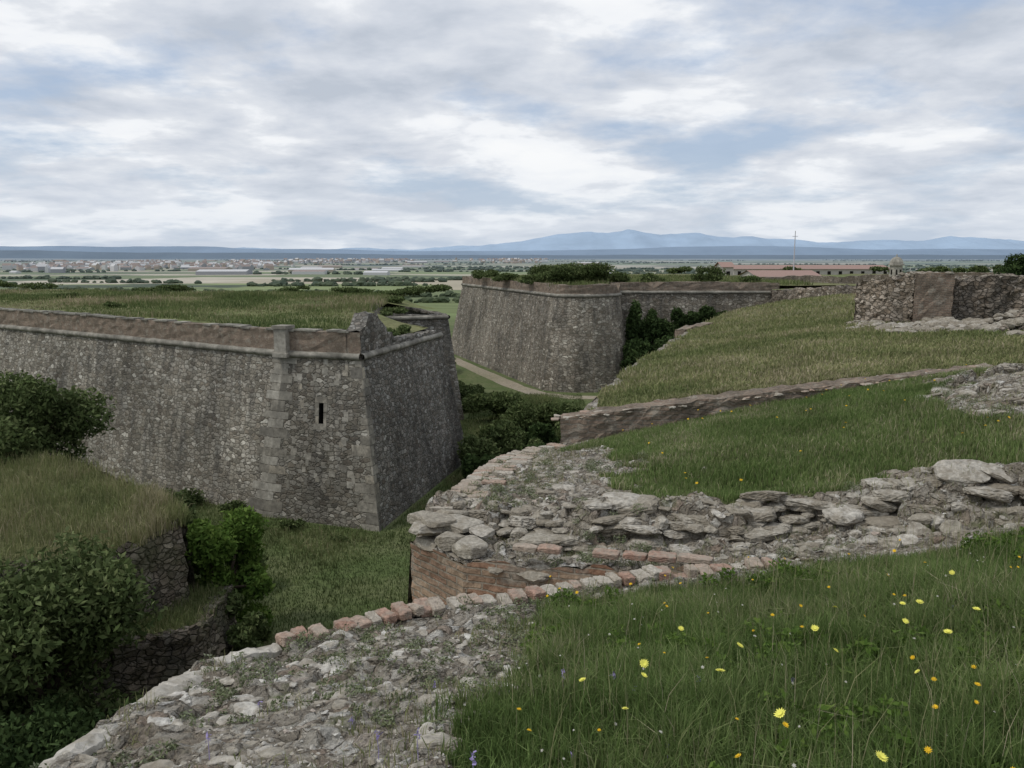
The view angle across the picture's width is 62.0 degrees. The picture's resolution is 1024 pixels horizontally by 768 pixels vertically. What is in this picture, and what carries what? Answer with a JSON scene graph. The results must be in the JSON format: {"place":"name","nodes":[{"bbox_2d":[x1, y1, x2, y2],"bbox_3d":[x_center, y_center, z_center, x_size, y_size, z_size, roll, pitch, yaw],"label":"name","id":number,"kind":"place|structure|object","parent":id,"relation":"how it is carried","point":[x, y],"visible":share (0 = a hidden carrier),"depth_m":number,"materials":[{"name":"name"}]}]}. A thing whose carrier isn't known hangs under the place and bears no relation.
{"place":"outdoors","nodes":[
{"label":"outdoors","id":0,"kind":"place"},
{"bbox_2d":[0,443,192,566],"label":"counterscarp mound terrain","id":1,"kind":"structure","parent":0,"point":[48,517],"depth_m":32.88,"materials":[{"name":"green plant"}]},
{"bbox_2d":[0,369,117,464],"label":"dark shrub","id":2,"kind":"object","parent":1,"relation":"on","point":[49,418],"visible":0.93,"depth_m":39.42,"materials":[{"name":"green plant"}]},
{"bbox_2d":[117,582,234,645],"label":"ledge grass","id":3,"kind":"structure","parent":0,"point":[184,616],"depth_m":31.14,"materials":[{"name":"green plant"}]},
{"bbox_2d":[0,287,436,332],"bbox_3d":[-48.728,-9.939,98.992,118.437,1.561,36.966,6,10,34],"label":"bastion top ground","id":4,"kind":"structure","parent":0,"point":[389,322],"depth_m":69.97,"materials":[{"name":"green plant"}]},
{"bbox_2d":[0,280,452,335],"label":"bastion top shrubs","id":5,"kind":"object","parent":4,"relation":"on","point":[388,309],"visible":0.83,"depth_m":95.14,"materials":[{"name":"green plant"}]},
{"bbox_2d":[140,391,585,649],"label":"moat grass","id":6,"kind":"structure","parent":0,"point":[447,481],"depth_m":46.27,"materials":[{"name":"green plant"}]},
{"bbox_2d":[0,258,1010,649],"bbox_3d":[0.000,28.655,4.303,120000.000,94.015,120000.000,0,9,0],"label":"ground","id":7,"kind":"structure","parent":0,"point":[268,276],"depth_m":815.74,"materials":[{"name":"green plant"}]},
{"bbox_2d":[0,693,135,767],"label":"leafy bush","id":8,"kind":"object","parent":7,"relation":"on","point":[50,730],"visible":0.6,"depth_m":21.41,"materials":[{"name":"green plant"}]},
{"bbox_2d":[0,526,167,766],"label":"leafy bush","id":9,"kind":"object","parent":7,"relation":"on","point":[45,626],"visible":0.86,"depth_m":25.07,"materials":[{"name":"green plant"}]},
{"bbox_2d":[0,519,189,622],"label":"face","id":10,"kind":"object","parent":7,"relation":"on","point":[160,560],"visible":0.16,"depth_m":31.57},
{"bbox_2d":[27,448,195,592],"bbox_3d":[-33.146,5.931,41.508,44.798,8.832,3.796,3,9,17],"label":"face","id":11,"kind":"object","parent":7,"relation":"on","point":[190,576],"visible":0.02,"depth_m":33.62},
{"bbox_2d":[57,585,236,718],"bbox_3d":[-15.608,10.568,27.747,15.118,3.767,3.977,-8,12,-42],"label":"face","id":12,"kind":"object","parent":7,"relation":"on","point":[149,663],"visible":0.37,"depth_m":29.36},
{"bbox_2d":[165,490,268,576],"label":"moat bushes","id":13,"kind":"object","parent":7,"relation":"on","point":[192,507],"visible":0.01,"depth_m":42.03,"materials":[{"name":"green plant"}]},
{"bbox_2d":[183,504,275,626],"bbox_3d":[-11.995,8.263,35.213,4.483,5.800,5.314,-5,10,-28],"label":"bush","id":14,"kind":"object","parent":7,"relation":"on","point":[210,547],"visible":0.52,"depth_m":35.00,"materials":[{"name":"green plant"}]},
{"bbox_2d":[0,301,463,531],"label":"stone bastion","id":15,"kind":"object","parent":7,"relation":"on","point":[356,423],"visible":0.84,"depth_m":55.85,"materials":[{"name":"stone"}]},
{"bbox_2d":[211,587,272,651],"bbox_3d":[-10.570,9.639,33.392,3.310,3.618,2.284,8,12,44],"label":"young tree","id":16,"kind":"object","parent":7,"relation":"on","point":[252,630],"visible":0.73,"depth_m":32.44,"materials":[{"name":"green plant"}]},
{"bbox_2d":[162,487,346,541],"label":"moat bushes","id":17,"kind":"object","parent":7,"relation":"on","point":[226,506],"visible":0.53,"depth_m":52.23,"materials":[{"name":"green plant"}]},
{"bbox_2d":[2,257,556,272],"bbox_3d":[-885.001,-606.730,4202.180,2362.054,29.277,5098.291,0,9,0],"label":"distant town","id":18,"kind":"object","parent":7,"relation":"on","point":[111,265],"visible":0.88,"depth_m":2669.74,"materials":[{"name":"paint"}]},
{"bbox_2d":[4,259,609,274],"bbox_3d":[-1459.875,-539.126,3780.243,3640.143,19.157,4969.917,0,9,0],"label":"distant warehouses","id":19,"kind":"structure","parent":7,"relation":"on","point":[321,269],"depth_m":1662.58,"materials":[{"name":"paint"}]},
{"bbox_2d":[39,443,818,767],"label":"brick embrasure parapet","id":20,"kind":"structure","parent":7,"relation":"on","point":[437,581],"depth_m":7.44,"materials":[{"name":"brick"}]},
{"bbox_2d":[1,259,1012,302],"bbox_3d":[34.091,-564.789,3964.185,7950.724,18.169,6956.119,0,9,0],"label":"distant trees","id":21,"kind":"object","parent":7,"relation":"on","point":[391,281],"visible":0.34,"depth_m":1163.44,"materials":[{"name":"green plant"}]},
{"bbox_2d":[461,421,559,478],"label":"moat bushes","id":22,"kind":"object","parent":7,"relation":"on","point":[544,432],"visible":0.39,"depth_m":69.06,"materials":[{"name":"green plant"}]},
{"bbox_2d":[454,357,581,463],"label":"moat bushes","id":23,"kind":"object","parent":7,"relation":"on","point":[512,409],"visible":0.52,"depth_m":72.96,"materials":[{"name":"green plant"}]},
{"bbox_2d":[451,276,779,392],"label":"round cornered bastion","id":24,"kind":"object","parent":7,"relation":"on","point":[543,336],"visible":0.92,"depth_m":111.25,"materials":[{"name":"stone"}]},
{"bbox_2d":[619,299,726,368],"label":"climbing ivy","id":25,"kind":"object","parent":24,"relation":"attached to","point":[640,335],"visible":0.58,"depth_m":106.89,"materials":[{"name":"green plant"}]},
{"bbox_2d":[0,250,1019,259],"bbox_3d":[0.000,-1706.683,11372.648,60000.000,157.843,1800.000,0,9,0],"label":"hills","id":26,"kind":"structure","parent":0,"point":[69,254],"depth_m":11109.71,"materials":[{"name":"blue"}]},
{"bbox_2d":[0,246,1023,254],"bbox_3d":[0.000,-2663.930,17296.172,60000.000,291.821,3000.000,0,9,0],"label":"hills","id":27,"kind":"structure","parent":0,"point":[743,250],"depth_m":16923.12,"materials":[{"name":"blue"}]},
{"bbox_2d":[0,0,1023,249],"label":"sky","id":28,"kind":"structure","parent":0,"point":[278,124],"materials":[{"name":"white"}]},
{"bbox_2d":[455,358,596,398],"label":"dirt path","id":29,"kind":"structure","parent":0,"point":[500,380],"depth_m":109.79,"materials":[{"name":"soil"}]},
{"bbox_2d":[50,527,1014,767],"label":"rampart terrain","id":30,"kind":"structure","parent":0,"point":[447,627],"depth_m":3.98,"materials":[{"name":"grey stone"}]},
{"bbox_2d":[54,548,919,767],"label":"rubble stones","id":31,"kind":"object","parent":30,"relation":"on","point":[373,760],"visible":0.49,"depth_m":3.72,"materials":[{"name":"stone"}]},
{"bbox_2d":[62,550,914,767],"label":"rubble slabs","id":32,"kind":"structure","parent":30,"relation":"on","point":[251,708],"depth_m":4.07,"materials":[{"name":"stone"}]},
{"bbox_2d":[205,607,950,767],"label":"purple wildflowers","id":33,"kind":"object","parent":30,"relation":"on","point":[417,733],"visible":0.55,"depth_m":3.17,"materials":[{"name":"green plant"}]},
{"bbox_2d":[464,549,1016,767],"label":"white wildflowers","id":34,"kind":"object","parent":30,"relation":"on","point":[799,726],"visible":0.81,"depth_m":3.67,"materials":[{"name":"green plant"}]},
{"bbox_2d":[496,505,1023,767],"bbox_3d":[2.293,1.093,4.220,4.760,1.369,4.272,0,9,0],"label":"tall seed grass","id":35,"kind":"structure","parent":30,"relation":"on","point":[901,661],"depth_m":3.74,"materials":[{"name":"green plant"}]},
{"bbox_2d":[516,539,1019,767],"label":"deep yellow wildflowers","id":36,"kind":"object","parent":30,"relation":"on","point":[927,748],"visible":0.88,"depth_m":3.27,"materials":[{"name":"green plant"}]},
{"bbox_2d":[520,527,1023,767],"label":"meadow herbs","id":37,"kind":"object","parent":30,"relation":"on","point":[872,708],"visible":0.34,"depth_m":3.97,"materials":[{"name":"green plant"}]},
{"bbox_2d":[579,570,979,767],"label":"pale yellow wildflowers","id":38,"kind":"object","parent":30,"relation":"on","point":[781,712],"visible":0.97,"depth_m":3.16,"materials":[{"name":"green plant"}]},
{"bbox_2d":[241,229,1023,250],"bbox_3d":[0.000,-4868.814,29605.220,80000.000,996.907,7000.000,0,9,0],"label":"mountains","id":39,"kind":"structure","parent":0,"point":[629,239],"depth_m":28670.00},
{"bbox_2d":[520,274,879,285],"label":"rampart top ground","id":40,"kind":"structure","parent":0,"point":[842,275],"depth_m":164.69,"materials":[{"name":"green plant"}]},
{"bbox_2d":[471,262,762,284],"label":"bastion top shrubs","id":41,"kind":"object","parent":40,"relation":"on","point":[570,272],"visible":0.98,"depth_m":112.66,"materials":[{"name":"green plant"}]},
{"bbox_2d":[483,273,813,286],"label":"rampart top grass","id":42,"kind":"structure","parent":40,"relation":"on","point":[685,277],"depth_m":116.06,"materials":[{"name":"green plant"}]},
{"bbox_2d":[716,263,733,275],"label":"walls","id":43,"kind":"structure","parent":40,"relation":"on","point":[730,269],"depth_m":163.58,"materials":[{"name":"paint"}]},
{"bbox_2d":[714,262,735,266],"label":"roof","id":44,"kind":"structure","parent":43,"relation":"on","point":[726,264],"depth_m":164.72,"materials":[{"name":"tile"}]},
{"bbox_2d":[740,271,819,277],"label":"walls","id":45,"kind":"structure","parent":40,"relation":"on","point":[747,273],"depth_m":155.60,"materials":[{"name":"paint"}]},
{"bbox_2d":[739,270,821,276],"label":"roof","id":46,"kind":"structure","parent":45,"relation":"on","point":[770,273],"depth_m":152.50,"materials":[{"name":"tile"}]},
{"bbox_2d":[792,231,797,269],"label":"antenna mast","id":47,"kind":"object","parent":40,"relation":"on","point":[795,236],"visible":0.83,"depth_m":158.00,"materials":[{"name":"metal"}]},
{"bbox_2d":[733,268,889,274],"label":"walls","id":48,"kind":"structure","parent":40,"relation":"on","point":[833,271],"depth_m":184.40,"materials":[{"name":"paint"}]},
{"bbox_2d":[734,265,889,268],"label":"roof","id":49,"kind":"structure","parent":48,"relation":"on","point":[804,266],"depth_m":187.18,"materials":[{"name":"tile"}]},
{"bbox_2d":[738,271,886,274],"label":"windows","id":50,"kind":"structure","parent":40,"relation":"on","point":[840,272],"depth_m":184.40,"materials":[{"name":"black glass"}]},
{"bbox_2d":[762,274,888,288],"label":"long brick wall","id":51,"kind":"structure","parent":40,"relation":"on","point":[839,280],"depth_m":122.58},
{"bbox_2d":[666,264,1001,274],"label":"hedge row","id":52,"kind":"object","parent":40,"relation":"on","point":[975,268],"visible":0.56,"depth_m":151.88,"materials":[{"name":"green plant"}]},
{"bbox_2d":[888,254,904,276],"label":"sentry turret","id":53,"kind":"object","parent":40,"relation":"on","point":[896,264],"visible":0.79,"depth_m":118.21,"materials":[{"name":"stone"}]},
{"bbox_2d":[911,271,1009,275],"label":"long brick wall","id":54,"kind":"structure","parent":40,"relation":"on","point":[969,273],"depth_m":118.64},
{"bbox_2d":[411,363,1023,571],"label":"rampart terrain","id":55,"kind":"structure","parent":0,"point":[927,496],"depth_m":8.17,"materials":[{"name":"grey stone"}]},
{"bbox_2d":[29,368,1023,767],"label":"rubble weeds","id":56,"kind":"object","parent":55,"relation":"on","point":[367,636],"visible":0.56,"depth_m":4.83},
{"bbox_2d":[84,359,1023,767],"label":"dry tufts","id":57,"kind":"object","parent":55,"relation":"on","point":[430,687],"visible":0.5,"depth_m":4.86,"materials":[{"name":"beige plant"}]},
{"bbox_2d":[435,363,1023,582],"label":"rubble slabs","id":58,"kind":"structure","parent":55,"relation":"on","point":[959,471],"depth_m":7.88,"materials":[{"name":"stone"}]},
{"bbox_2d":[438,476,1023,555],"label":"ruined low stone wall","id":59,"kind":"structure","parent":55,"relation":"on","point":[626,522],"depth_m":8.05,"materials":[{"name":"stone"}]},
{"bbox_2d":[445,363,1023,567],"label":"rubble stones","id":60,"kind":"object","parent":55,"relation":"on","point":[877,534],"visible":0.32,"depth_m":8.56,"materials":[{"name":"stone"}]},
{"bbox_2d":[648,367,1009,487],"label":"deep yellow wildflowers","id":61,"kind":"object","parent":55,"relation":"on","point":[807,422],"visible":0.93,"depth_m":9.88,"materials":[{"name":"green plant"}]},
{"bbox_2d":[796,501,1023,557],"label":"fallen stones","id":62,"kind":"object","parent":55,"relation":"on","point":[915,521],"visible":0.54,"depth_m":6.93,"materials":[{"name":"stone"}]},
{"bbox_2d":[422,527,1023,767],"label":"lush grass","id":63,"kind":"structure","parent":0,"point":[500,743],"depth_m":3.61,"materials":[{"name":"green plant"}]},
{"bbox_2d":[559,365,1023,501],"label":"terrace grass","id":64,"kind":"structure","parent":0,"point":[897,395],"depth_m":9.77,"materials":[{"name":"green plant"}]},
{"bbox_2d":[584,288,1023,409],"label":"rampart slope terrain","id":65,"kind":"structure","parent":0,"point":[594,403],"depth_m":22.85,"materials":[{"name":"green plant"}]},
{"bbox_2d":[674,322,712,338],"bbox_3d":[7.705,-2.007,34.640,2.789,0.962,0.573,-7,11,-39],"label":"brick remnant","id":66,"kind":"object","parent":65,"relation":"on","point":[681,330],"visible":0.3,"depth_m":33.99,"materials":[{"name":"beige stone"}]},
{"bbox_2d":[560,363,992,443],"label":"cross wall","id":67,"kind":"structure","parent":65,"relation":"on","point":[575,429],"depth_m":13.27,"materials":[{"name":"stone"}]},
{"bbox_2d":[551,365,982,420],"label":"wall top bricks","id":68,"kind":"object","parent":67,"relation":"on","point":[556,417],"depth_m":13.26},
{"bbox_2d":[770,284,855,302],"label":"ruined stone wall","id":69,"kind":"structure","parent":65,"relation":"on","point":[791,294],"depth_m":41.39,"materials":[{"name":"grey stone"}]},
{"bbox_2d":[854,275,915,322],"bbox_3d":[12.101,-2.212,26.981,1.178,2.547,2.441,-3,9,-22],"label":"stone flank","id":70,"kind":"object","parent":65,"relation":"on","point":[890,299],"visible":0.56,"depth_m":26.61,"materials":[{"name":"grey stone"}]},
{"bbox_2d":[854,283,858,319],"bbox_3d":[11.660,-2.250,28.067,1.032,2.135,0.043,-3,9,-22],"label":"stone flank end","id":71,"kind":"object","parent":70,"relation":"attached to","point":[855,312],"visible":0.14,"depth_m":27.84,"materials":[{"name":"grey stone"}]},
{"bbox_2d":[911,278,916,321],"bbox_3d":[12.539,-2.054,25.922,1.032,2.378,0.047,-4,9,-22],"label":"stone flank end","id":72,"kind":"object","parent":70,"relation":"attached to","point":[913,298],"visible":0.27,"depth_m":25.66,"materials":[{"name":"grey stone"}]},
{"bbox_2d":[909,272,954,321],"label":"brick pier","id":73,"kind":"structure","parent":65,"relation":"on","point":[933,298],"depth_m":25.54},
{"bbox_2d":[900,273,916,319],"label":"brick pier end","id":74,"kind":"structure","parent":73,"relation":"attached to","point":[914,297],"depth_m":25.70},
{"bbox_2d":[898,271,953,276],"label":"loose top stones","id":75,"kind":"object","parent":73,"relation":"on","point":[914,273],"visible":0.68,"depth_m":25.84,"materials":[{"name":"stone"}]},
{"bbox_2d":[845,316,1023,335],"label":"rubble stones","id":76,"kind":"object","parent":65,"relation":"on","point":[925,324],"visible":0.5,"depth_m":22.51,"materials":[{"name":"stone"}]},
{"bbox_2d":[951,274,1023,320],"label":"ruined stone wall","id":77,"kind":"structure","parent":65,"relation":"on","point":[984,297],"depth_m":25.66,"materials":[{"name":"grey stone"}]},
{"bbox_2d":[955,274,1017,279],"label":"loose top stones","id":78,"kind":"object","parent":77,"relation":"on","point":[987,275],"visible":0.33,"depth_m":25.78,"materials":[{"name":"stone"}]},
{"bbox_2d":[993,253,1023,275],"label":"broadleaf tree","id":79,"kind":"object","parent":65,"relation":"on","point":[1015,266],"visible":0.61,"depth_m":90.04,"materials":[{"name":"green plant"}]},
{"bbox_2d":[998,311,1023,331],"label":"ruined stone wall","id":80,"kind":"structure","parent":65,"relation":"on","point":[1002,328],"depth_m":19.95,"materials":[{"name":"grey stone"}]},
{"bbox_2d":[967,308,1023,332],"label":"loose top stones","id":81,"kind":"object","parent":80,"relation":"on","point":[1000,319],"visible":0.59,"depth_m":20.53,"materials":[{"name":"stone"}]}
]}

